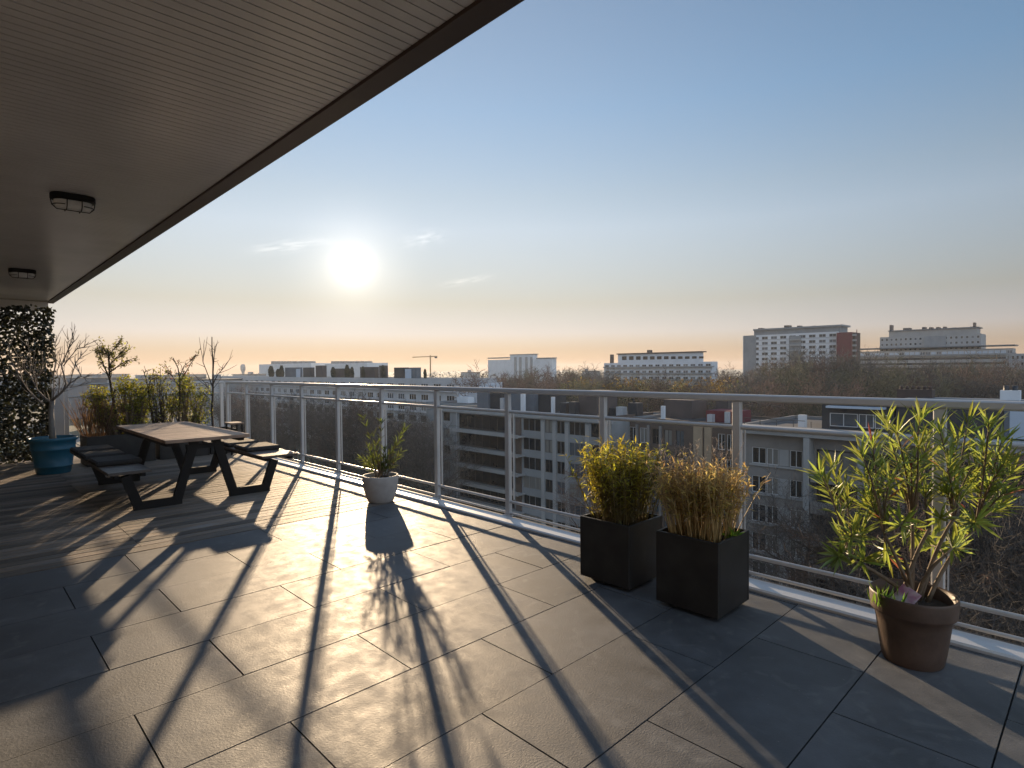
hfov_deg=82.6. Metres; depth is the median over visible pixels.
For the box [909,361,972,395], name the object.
bare tree
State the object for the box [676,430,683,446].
window
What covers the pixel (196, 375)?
town block
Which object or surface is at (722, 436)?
window
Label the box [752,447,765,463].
window
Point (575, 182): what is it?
sky
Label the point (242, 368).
water tower
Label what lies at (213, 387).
sapling
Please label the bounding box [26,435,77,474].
turquoise tub
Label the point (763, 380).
bare tree
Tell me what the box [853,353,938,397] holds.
bare tree
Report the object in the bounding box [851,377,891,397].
bare tree
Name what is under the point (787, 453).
apartment building
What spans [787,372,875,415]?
bare tree
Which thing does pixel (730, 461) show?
window
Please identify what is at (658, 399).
bare tree
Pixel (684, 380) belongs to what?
bare tree
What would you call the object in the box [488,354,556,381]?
office block
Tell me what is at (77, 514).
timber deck
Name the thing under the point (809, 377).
bare tree
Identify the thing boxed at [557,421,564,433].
window
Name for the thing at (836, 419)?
window
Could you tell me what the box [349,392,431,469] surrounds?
bare tree
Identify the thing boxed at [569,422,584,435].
window
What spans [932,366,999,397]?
bare tree
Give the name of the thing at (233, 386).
town block
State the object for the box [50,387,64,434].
white post
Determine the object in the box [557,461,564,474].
window
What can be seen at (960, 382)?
bare tree
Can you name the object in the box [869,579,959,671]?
terracotta pot
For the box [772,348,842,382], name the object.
bare tree
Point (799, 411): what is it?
bare tree
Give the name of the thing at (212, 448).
black planter
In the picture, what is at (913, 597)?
plant label
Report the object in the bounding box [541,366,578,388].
bare tree
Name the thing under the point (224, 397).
bare tree
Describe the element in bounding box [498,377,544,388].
bare tree
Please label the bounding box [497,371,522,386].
bare tree
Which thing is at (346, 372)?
roof shrub
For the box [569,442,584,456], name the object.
window
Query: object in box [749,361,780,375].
bare tree
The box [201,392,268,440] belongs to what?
bare tree
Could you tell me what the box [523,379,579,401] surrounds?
bare tree
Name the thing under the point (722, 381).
bare tree
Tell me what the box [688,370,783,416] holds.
bare tree
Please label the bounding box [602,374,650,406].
autumn tree
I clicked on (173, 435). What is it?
picnic table
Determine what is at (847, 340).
brick tower
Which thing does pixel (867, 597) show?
bare tree
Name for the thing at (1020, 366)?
bare tree
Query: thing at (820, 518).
window
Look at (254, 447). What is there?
seat pad
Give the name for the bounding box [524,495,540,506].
window
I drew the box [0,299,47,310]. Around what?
roof beam
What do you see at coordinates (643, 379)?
bare tree
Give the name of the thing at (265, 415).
bare tree
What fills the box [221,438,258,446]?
seat pad
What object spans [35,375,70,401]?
town block
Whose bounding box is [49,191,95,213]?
ceiling lamp
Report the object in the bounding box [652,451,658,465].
window
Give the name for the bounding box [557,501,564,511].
window
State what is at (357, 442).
bare tree
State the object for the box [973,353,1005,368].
bare tree
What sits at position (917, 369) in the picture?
bare tree
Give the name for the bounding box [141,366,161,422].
sapling
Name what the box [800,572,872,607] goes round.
bare tree
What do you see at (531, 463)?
window
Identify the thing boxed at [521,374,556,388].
bare tree
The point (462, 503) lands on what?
window
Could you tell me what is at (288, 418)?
bare tree
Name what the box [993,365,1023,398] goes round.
bare tree
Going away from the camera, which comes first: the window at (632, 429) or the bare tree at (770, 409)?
the window at (632, 429)
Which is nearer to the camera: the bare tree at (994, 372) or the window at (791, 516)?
the window at (791, 516)
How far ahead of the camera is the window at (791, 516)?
59.73 m
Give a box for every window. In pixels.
[243,401,425,456]
[387,393,392,398]
[398,393,403,398]
[409,394,415,399]
[421,394,427,400]
[444,412,449,420]
[444,428,449,436]
[447,395,453,400]
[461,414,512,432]
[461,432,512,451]
[461,450,512,469]
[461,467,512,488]
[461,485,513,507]
[462,503,513,516]
[523,418,540,431]
[523,437,540,451]
[524,456,540,470]
[524,476,540,490]
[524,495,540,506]
[524,514,540,523]
[545,420,551,432]
[545,440,551,452]
[546,459,552,472]
[546,479,552,492]
[546,499,552,509]
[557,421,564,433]
[557,441,564,454]
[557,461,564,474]
[557,481,564,494]
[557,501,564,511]
[557,521,564,529]
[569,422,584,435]
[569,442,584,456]
[570,463,584,477]
[570,483,584,498]
[570,504,584,515]
[591,423,598,437]
[591,445,598,456]
[630,427,634,441]
[640,428,646,442]
[652,428,658,443]
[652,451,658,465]
[652,496,658,511]
[664,429,671,445]
[664,452,671,467]
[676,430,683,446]
[676,454,683,469]
[718,434,724,449]
[718,458,724,474]
[727,434,731,449]
[727,459,731,475]
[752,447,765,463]
[752,475,765,492]
[752,503,765,521]
[752,532,765,550]
[752,560,765,578]
[766,534,777,553]
[767,448,777,464]
[767,477,777,494]
[767,506,777,524]
[790,450,801,467]
[790,480,801,497]
[790,509,801,528]
[790,540,801,558]
[818,579,855,602]
[819,450,865,473]
[819,483,865,505]
[819,515,852,534]
[819,550,856,571]
[830,413,857,427]
[859,414,873,428]
[871,454,922,479]
[875,415,886,428]
[880,492,922,512]
[928,462,986,481]
[993,505,1023,531]
[995,467,1023,492]
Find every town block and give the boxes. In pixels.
[0,374,34,405]
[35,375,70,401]
[66,374,122,418]
[69,373,129,378]
[106,375,167,421]
[146,373,205,378]
[167,375,204,406]
[191,374,242,431]
[232,372,265,375]
[461,370,479,377]
[578,369,599,380]
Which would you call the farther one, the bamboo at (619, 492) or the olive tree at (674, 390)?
the olive tree at (674, 390)
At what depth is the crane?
619.14 m
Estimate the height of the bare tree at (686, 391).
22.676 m
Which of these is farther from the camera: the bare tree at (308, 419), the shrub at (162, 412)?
the bare tree at (308, 419)
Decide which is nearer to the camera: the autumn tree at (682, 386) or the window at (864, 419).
the window at (864, 419)
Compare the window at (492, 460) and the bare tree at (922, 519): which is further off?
the window at (492, 460)
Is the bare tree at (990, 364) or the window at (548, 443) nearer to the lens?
the window at (548, 443)
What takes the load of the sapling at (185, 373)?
in the black planter at (162, 452)
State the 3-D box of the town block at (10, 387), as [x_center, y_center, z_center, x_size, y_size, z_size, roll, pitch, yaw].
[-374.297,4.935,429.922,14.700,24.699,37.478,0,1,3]
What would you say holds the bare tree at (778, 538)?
on the ground at (73, 430)
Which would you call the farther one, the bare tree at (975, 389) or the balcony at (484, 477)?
the bare tree at (975, 389)
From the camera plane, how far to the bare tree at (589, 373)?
307.35 m
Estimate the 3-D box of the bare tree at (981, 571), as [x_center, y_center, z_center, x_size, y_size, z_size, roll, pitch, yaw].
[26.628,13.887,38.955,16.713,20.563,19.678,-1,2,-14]
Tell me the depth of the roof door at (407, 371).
175.47 m
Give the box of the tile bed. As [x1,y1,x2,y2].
[63,570,1022,767]
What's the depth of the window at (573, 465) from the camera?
80.26 m
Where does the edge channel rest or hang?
on the terrace slab
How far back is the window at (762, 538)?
62.50 m
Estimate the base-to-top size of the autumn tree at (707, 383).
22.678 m
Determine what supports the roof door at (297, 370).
in the apartment block at (407, 376)
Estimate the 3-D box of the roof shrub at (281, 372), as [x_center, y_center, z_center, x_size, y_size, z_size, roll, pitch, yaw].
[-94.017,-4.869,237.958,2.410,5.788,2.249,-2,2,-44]
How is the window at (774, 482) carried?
in the apartment building at (787, 453)
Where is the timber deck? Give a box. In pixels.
[0,452,409,578]
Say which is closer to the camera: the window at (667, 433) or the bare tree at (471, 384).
the window at (667, 433)
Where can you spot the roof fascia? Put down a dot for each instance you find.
(469, 20)
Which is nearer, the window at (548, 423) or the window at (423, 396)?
the window at (548, 423)
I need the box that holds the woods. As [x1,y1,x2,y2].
[5,369,742,405]
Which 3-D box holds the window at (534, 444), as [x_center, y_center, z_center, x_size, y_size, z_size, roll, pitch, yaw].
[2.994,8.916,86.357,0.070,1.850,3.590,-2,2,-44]
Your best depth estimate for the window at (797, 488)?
59.55 m
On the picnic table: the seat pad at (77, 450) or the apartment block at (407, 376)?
the seat pad at (77, 450)
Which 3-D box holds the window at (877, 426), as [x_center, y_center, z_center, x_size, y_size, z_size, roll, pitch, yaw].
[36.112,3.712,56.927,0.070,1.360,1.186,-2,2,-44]
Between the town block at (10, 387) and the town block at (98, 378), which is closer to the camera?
the town block at (98, 378)
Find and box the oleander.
[796,397,1023,604]
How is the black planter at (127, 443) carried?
on the timber deck
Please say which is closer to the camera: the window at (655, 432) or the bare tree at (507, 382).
the window at (655, 432)
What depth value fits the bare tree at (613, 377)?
260.49 m
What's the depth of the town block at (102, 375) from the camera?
692.83 m
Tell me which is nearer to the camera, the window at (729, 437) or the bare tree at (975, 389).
the window at (729, 437)
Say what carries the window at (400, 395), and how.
in the apartment block at (407, 376)
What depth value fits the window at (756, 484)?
62.40 m
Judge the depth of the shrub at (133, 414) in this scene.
9.00 m
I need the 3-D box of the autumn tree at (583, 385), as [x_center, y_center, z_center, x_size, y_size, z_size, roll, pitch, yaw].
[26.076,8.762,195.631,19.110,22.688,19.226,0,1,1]
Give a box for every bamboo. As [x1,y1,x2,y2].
[559,434,686,525]
[640,436,770,542]
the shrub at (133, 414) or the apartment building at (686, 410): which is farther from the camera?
the apartment building at (686, 410)
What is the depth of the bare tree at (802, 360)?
185.64 m
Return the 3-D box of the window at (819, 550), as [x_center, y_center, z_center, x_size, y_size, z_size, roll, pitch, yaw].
[32.115,17.162,56.851,0.070,2.880,4.099,-2,2,-44]
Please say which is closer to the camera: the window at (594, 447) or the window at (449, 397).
the window at (594, 447)
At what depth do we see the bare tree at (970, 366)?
173.65 m
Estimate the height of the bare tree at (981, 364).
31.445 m
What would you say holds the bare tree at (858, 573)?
on the ground at (73, 430)
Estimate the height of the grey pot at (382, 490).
0.280 m
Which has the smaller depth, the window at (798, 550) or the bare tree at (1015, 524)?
the bare tree at (1015, 524)
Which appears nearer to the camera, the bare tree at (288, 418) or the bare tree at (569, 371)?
the bare tree at (288, 418)
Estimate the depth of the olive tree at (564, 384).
185.22 m
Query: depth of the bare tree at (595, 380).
248.49 m
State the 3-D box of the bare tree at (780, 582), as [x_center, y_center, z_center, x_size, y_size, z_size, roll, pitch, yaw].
[20.240,18.413,42.550,11.777,11.424,9.093,0,2,15]
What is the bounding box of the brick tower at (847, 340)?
[836,330,859,366]
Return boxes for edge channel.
[280,458,1023,646]
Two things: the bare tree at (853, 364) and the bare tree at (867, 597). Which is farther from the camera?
the bare tree at (853, 364)
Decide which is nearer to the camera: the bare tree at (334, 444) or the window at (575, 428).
the window at (575, 428)
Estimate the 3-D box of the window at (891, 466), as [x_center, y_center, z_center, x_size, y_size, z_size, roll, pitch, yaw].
[35.176,7.988,53.387,0.070,2.670,4.099,-2,2,-44]
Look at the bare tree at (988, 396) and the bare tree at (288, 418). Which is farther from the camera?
the bare tree at (988, 396)
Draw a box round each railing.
[64,381,223,434]
[225,381,1023,641]
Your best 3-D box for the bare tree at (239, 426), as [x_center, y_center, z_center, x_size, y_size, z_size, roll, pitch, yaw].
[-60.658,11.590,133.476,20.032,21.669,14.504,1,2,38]
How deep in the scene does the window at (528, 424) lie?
86.38 m
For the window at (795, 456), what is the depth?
59.50 m
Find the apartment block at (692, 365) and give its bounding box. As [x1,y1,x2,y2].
[603,350,717,389]
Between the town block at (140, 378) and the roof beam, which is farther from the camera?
the town block at (140, 378)
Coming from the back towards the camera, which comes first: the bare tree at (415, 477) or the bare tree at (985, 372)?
the bare tree at (985, 372)
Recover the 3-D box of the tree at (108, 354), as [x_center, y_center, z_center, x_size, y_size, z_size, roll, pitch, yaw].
[-6.103,0.027,8.958,0.338,1.562,0.661,1,2,39]
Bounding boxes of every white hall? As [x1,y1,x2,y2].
[259,361,330,375]
[325,361,387,376]
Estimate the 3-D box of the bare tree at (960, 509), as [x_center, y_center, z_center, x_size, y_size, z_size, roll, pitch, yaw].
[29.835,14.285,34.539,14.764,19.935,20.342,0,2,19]
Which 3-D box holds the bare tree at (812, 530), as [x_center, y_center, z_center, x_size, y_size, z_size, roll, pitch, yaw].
[25.750,15.309,46.446,16.499,17.335,11.072,0,1,7]
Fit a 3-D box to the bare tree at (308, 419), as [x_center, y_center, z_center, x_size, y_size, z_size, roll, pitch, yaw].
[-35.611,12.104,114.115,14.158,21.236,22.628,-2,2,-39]
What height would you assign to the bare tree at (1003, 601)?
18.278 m
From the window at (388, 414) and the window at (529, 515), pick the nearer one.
the window at (529, 515)
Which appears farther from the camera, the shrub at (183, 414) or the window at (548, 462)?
the window at (548, 462)
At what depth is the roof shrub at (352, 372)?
196.49 m
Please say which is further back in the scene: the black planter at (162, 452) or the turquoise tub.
the black planter at (162, 452)
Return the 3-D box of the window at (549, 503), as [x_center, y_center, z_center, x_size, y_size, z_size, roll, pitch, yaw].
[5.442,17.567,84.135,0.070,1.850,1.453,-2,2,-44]
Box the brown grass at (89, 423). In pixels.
[60,388,129,437]
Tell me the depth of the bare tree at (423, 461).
82.13 m
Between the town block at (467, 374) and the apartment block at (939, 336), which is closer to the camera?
the apartment block at (939, 336)
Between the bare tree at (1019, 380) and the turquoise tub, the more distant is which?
the bare tree at (1019, 380)
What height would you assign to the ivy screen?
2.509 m
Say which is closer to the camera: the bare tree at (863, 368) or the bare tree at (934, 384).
the bare tree at (934, 384)
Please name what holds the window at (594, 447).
in the apartment building at (542, 443)
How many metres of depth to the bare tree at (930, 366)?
218.47 m
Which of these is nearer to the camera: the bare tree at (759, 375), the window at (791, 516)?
the window at (791, 516)
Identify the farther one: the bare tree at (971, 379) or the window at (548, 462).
the bare tree at (971, 379)
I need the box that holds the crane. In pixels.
[412,355,436,376]
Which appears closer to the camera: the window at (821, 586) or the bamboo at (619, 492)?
the bamboo at (619, 492)
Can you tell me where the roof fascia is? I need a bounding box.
[47,0,523,303]
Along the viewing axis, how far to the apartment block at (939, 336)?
328.99 m
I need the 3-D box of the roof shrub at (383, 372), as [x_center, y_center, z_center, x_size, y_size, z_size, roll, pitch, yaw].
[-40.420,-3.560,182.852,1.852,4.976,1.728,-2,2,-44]
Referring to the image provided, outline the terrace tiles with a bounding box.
[0,499,1023,767]
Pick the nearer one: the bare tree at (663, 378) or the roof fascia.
the roof fascia
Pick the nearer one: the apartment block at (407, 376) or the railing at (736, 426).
the railing at (736, 426)
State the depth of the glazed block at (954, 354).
316.19 m
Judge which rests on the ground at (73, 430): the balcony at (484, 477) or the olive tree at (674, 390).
the olive tree at (674, 390)
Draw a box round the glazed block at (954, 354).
[860,344,1018,373]
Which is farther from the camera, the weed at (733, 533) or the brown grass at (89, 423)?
the brown grass at (89, 423)
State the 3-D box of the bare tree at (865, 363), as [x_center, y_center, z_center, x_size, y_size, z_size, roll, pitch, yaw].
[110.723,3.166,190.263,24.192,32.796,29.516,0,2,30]
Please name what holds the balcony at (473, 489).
in the apartment building at (542, 443)
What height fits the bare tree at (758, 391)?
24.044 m
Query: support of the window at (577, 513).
in the apartment building at (542, 443)
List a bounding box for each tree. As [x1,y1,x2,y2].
[0,325,111,438]
[90,335,139,434]
[188,384,252,430]
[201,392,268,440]
[215,384,286,435]
[216,389,280,439]
[235,387,299,451]
[236,392,322,458]
[253,390,325,461]
[263,392,355,468]
[275,382,328,464]
[292,394,355,469]
[297,399,378,475]
[306,383,398,475]
[306,394,429,477]
[309,391,392,478]
[321,401,433,485]
[330,400,462,495]
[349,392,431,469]
[354,411,478,491]
[376,397,434,494]
[387,415,488,502]
[448,360,526,398]
[480,374,524,387]
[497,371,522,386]
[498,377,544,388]
[503,366,543,388]
[507,367,539,383]
[518,365,571,388]
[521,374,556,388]
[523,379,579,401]
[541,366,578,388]
[549,433,656,532]
[553,368,584,388]
[558,376,610,401]
[559,377,588,401]
[566,377,596,401]
[567,361,626,401]
[577,372,610,389]
[579,367,598,385]
[598,369,625,388]
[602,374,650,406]
[607,370,652,411]
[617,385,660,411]
[619,367,678,411]
[627,371,658,388]
[643,385,689,410]
[650,373,682,388]
[650,379,689,410]
[666,378,708,406]
[672,372,702,391]
[675,381,723,409]
[677,377,716,392]
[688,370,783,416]
[696,376,724,392]
[707,377,742,409]
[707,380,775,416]
[709,367,747,408]
[712,361,758,386]
[722,375,779,416]
[722,465,908,592]
[727,366,800,416]
[735,366,802,412]
[736,366,786,414]
[746,353,841,416]
[747,348,819,415]
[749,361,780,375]
[749,466,984,626]
[749,472,909,600]
[749,553,850,600]
[765,345,843,416]
[765,345,854,411]
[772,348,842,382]
[774,441,1023,618]
[776,383,840,416]
[781,359,831,414]
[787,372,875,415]
[787,379,844,416]
[795,461,1023,627]
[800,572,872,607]
[806,364,884,404]
[811,344,893,392]
[824,353,863,383]
[830,351,886,392]
[830,563,1023,643]
[836,351,922,397]
[848,435,1023,626]
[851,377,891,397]
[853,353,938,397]
[864,508,1023,644]
[864,555,1023,645]
[869,355,962,397]
[869,449,1023,642]
[871,468,1023,636]
[886,368,975,397]
[893,365,924,385]
[899,357,933,383]
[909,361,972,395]
[911,358,961,384]
[915,492,1023,643]
[924,367,988,393]
[926,364,987,397]
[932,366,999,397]
[937,358,1022,397]
[951,349,1017,394]
[953,593,1023,644]
[954,361,1023,398]
[962,352,1005,374]
[970,356,1023,377]
[972,376,1023,398]
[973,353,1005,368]
[976,365,1010,393]
[979,359,1023,398]
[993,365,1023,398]
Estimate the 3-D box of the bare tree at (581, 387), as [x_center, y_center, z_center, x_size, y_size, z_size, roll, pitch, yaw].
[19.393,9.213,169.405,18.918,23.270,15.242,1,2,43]
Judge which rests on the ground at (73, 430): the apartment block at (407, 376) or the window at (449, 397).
the apartment block at (407, 376)
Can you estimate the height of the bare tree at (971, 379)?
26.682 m
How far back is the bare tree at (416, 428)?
111.50 m
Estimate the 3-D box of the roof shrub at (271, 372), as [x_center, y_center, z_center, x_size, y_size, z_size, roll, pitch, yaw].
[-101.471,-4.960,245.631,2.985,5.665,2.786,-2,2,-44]
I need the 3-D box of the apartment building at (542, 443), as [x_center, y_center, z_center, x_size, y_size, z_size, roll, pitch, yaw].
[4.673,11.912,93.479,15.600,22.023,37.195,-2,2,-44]
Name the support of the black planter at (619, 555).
on the terrace tiles
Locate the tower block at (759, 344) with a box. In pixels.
[743,324,849,377]
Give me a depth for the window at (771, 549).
61.40 m
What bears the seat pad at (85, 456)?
on the picnic table
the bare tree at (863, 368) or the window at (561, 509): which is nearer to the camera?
the window at (561, 509)
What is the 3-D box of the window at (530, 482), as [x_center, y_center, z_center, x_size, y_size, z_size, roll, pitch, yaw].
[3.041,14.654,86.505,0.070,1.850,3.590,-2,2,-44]
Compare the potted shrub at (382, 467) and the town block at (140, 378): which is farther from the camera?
the town block at (140, 378)
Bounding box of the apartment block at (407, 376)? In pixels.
[221,365,496,457]
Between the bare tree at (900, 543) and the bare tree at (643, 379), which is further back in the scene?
the bare tree at (643, 379)
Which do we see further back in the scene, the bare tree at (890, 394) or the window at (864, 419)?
the bare tree at (890, 394)
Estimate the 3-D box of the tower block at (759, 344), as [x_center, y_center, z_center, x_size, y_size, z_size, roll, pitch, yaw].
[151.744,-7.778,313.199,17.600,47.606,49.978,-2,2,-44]
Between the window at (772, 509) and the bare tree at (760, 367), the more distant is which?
the bare tree at (760, 367)
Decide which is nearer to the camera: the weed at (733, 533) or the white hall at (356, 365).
the weed at (733, 533)
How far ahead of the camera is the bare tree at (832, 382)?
153.74 m
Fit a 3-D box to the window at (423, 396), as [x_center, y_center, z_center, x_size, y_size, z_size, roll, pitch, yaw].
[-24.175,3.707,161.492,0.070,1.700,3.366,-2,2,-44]
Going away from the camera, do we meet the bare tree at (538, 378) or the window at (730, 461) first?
the window at (730, 461)
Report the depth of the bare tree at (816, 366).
183.26 m
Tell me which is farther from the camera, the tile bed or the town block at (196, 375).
the town block at (196, 375)
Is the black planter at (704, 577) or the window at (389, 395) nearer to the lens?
the black planter at (704, 577)
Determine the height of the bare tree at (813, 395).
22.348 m
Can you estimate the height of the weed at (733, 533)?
0.099 m
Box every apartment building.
[440,390,660,533]
[609,398,778,527]
[742,385,1023,637]
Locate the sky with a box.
[0,0,1023,374]
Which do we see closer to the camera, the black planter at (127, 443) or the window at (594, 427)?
the black planter at (127, 443)
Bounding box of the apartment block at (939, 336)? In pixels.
[880,322,985,350]
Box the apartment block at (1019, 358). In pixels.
[1006,353,1023,371]
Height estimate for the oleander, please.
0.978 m
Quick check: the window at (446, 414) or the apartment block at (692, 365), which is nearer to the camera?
the window at (446, 414)
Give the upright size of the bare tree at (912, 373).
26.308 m
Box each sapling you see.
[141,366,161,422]
[164,348,200,420]
[195,338,232,426]
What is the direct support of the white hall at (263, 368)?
on the ground at (73, 430)
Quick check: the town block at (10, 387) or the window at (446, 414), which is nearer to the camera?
the window at (446, 414)
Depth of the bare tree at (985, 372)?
164.80 m
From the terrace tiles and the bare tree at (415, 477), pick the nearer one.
the terrace tiles
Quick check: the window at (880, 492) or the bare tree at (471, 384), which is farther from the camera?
the bare tree at (471, 384)
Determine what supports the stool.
on the timber deck
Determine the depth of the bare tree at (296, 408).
145.41 m
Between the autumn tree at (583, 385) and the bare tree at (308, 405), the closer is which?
the bare tree at (308, 405)
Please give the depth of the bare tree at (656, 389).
149.28 m
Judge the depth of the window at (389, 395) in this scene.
173.93 m
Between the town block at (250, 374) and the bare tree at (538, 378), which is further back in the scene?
the town block at (250, 374)
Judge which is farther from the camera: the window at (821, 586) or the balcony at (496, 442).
the balcony at (496, 442)
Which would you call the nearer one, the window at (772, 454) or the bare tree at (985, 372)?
the window at (772, 454)
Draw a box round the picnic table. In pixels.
[70,421,296,510]
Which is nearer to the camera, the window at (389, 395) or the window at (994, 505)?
the window at (994, 505)
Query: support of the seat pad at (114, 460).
on the picnic table
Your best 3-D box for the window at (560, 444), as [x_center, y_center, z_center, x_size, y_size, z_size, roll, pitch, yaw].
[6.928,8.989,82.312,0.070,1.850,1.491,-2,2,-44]
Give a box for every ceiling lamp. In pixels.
[8,268,35,278]
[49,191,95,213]
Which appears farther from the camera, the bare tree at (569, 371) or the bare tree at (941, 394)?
the bare tree at (569, 371)
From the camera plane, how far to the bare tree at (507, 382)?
186.27 m
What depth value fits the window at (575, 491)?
80.61 m
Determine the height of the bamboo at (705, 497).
0.592 m
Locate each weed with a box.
[722,527,743,537]
[867,581,908,605]
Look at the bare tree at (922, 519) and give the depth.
37.84 m
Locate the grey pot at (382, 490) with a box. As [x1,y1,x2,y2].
[362,472,398,503]
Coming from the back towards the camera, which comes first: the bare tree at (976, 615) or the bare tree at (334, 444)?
the bare tree at (334, 444)
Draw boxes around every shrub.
[79,374,158,434]
[141,363,180,422]
[164,371,212,423]
[268,366,274,376]
[279,365,284,376]
[331,367,335,376]
[344,365,349,377]
[350,367,353,377]
[355,414,410,477]
[361,366,364,377]
[381,365,385,377]
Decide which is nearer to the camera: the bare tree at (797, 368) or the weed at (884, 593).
the weed at (884, 593)
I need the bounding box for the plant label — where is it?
[891,584,920,603]
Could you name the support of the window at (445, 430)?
in the apartment building at (542, 443)
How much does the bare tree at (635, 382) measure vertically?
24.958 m
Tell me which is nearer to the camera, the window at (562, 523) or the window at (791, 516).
the window at (791, 516)
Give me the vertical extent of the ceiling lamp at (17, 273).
0.102 m
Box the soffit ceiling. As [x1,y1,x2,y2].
[0,0,474,301]
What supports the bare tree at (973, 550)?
on the ground at (73, 430)
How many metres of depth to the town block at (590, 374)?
460.07 m
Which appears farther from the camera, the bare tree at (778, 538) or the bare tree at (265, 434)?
the bare tree at (265, 434)
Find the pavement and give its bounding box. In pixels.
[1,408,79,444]
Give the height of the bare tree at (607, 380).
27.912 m
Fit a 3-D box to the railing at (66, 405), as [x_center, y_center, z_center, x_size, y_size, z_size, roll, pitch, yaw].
[-6.271,0.574,10.119,2.387,1.215,0.067,-2,2,-44]
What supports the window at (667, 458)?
in the apartment building at (686, 410)
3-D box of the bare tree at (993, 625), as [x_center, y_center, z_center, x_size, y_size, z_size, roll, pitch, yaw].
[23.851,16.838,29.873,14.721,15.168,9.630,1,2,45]
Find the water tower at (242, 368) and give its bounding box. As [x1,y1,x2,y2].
[240,364,245,373]
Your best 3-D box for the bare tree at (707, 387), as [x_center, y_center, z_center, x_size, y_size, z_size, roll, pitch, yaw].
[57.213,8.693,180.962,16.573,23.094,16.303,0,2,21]
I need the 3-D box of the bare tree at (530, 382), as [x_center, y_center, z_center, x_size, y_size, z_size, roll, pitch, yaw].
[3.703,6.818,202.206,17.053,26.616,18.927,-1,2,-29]
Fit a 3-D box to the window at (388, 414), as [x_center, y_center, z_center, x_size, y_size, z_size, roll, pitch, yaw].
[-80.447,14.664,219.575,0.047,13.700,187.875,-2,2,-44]
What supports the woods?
on the ground at (73, 430)
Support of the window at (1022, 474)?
in the apartment building at (787, 453)
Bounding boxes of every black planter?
[80,432,155,466]
[155,441,209,459]
[210,426,235,453]
[580,510,661,589]
[656,519,748,618]
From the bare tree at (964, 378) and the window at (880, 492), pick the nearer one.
the window at (880, 492)
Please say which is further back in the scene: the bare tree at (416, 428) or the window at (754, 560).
the bare tree at (416, 428)
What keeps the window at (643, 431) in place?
in the apartment building at (686, 410)
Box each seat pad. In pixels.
[70,444,116,454]
[78,449,126,460]
[88,454,142,466]
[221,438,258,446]
[234,442,279,451]
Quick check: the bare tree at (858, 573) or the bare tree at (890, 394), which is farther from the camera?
the bare tree at (890, 394)
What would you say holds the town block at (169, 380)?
on the ground at (73, 430)
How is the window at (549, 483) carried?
in the apartment building at (542, 443)
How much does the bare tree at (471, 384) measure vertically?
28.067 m
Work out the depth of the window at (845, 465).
56.51 m
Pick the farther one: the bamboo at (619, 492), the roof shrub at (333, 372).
the roof shrub at (333, 372)
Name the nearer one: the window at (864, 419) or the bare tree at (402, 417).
the window at (864, 419)
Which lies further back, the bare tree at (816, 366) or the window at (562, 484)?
the bare tree at (816, 366)
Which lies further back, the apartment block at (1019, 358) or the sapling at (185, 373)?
the apartment block at (1019, 358)
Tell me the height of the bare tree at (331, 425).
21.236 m
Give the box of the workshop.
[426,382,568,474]
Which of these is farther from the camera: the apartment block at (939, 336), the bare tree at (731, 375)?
the apartment block at (939, 336)
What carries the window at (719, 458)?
in the apartment building at (686, 410)
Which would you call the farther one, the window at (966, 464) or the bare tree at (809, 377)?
the bare tree at (809, 377)
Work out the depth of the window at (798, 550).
59.82 m
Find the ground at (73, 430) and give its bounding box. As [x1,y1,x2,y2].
[0,369,742,496]
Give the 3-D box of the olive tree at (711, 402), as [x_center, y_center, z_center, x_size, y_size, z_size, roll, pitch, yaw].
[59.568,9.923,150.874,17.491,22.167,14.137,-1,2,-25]
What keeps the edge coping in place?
on the edge channel
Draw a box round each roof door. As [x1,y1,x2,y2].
[296,369,299,376]
[405,369,410,377]
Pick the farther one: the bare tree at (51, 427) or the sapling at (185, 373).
the sapling at (185, 373)
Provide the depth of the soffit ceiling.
2.47 m
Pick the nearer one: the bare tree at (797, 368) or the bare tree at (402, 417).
the bare tree at (402, 417)
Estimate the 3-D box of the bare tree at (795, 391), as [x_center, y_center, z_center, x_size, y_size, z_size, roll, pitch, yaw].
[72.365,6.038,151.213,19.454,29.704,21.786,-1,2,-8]
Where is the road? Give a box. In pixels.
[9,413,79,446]
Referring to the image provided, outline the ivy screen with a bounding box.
[0,304,57,463]
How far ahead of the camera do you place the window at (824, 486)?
57.33 m
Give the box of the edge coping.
[271,458,1023,665]
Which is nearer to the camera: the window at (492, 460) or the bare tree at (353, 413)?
the window at (492, 460)
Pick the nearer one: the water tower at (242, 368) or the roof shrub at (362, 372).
the roof shrub at (362, 372)
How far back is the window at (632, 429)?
78.43 m
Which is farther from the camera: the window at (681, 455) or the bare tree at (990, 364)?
the bare tree at (990, 364)
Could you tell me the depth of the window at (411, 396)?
165.72 m
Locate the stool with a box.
[224,421,243,454]
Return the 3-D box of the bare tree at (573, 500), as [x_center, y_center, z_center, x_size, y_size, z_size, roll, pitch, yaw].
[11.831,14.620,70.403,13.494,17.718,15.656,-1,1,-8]
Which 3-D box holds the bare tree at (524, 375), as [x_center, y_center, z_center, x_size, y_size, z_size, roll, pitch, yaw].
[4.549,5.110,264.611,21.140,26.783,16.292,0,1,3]
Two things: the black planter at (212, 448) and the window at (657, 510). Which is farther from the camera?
the window at (657, 510)
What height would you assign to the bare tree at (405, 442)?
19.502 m

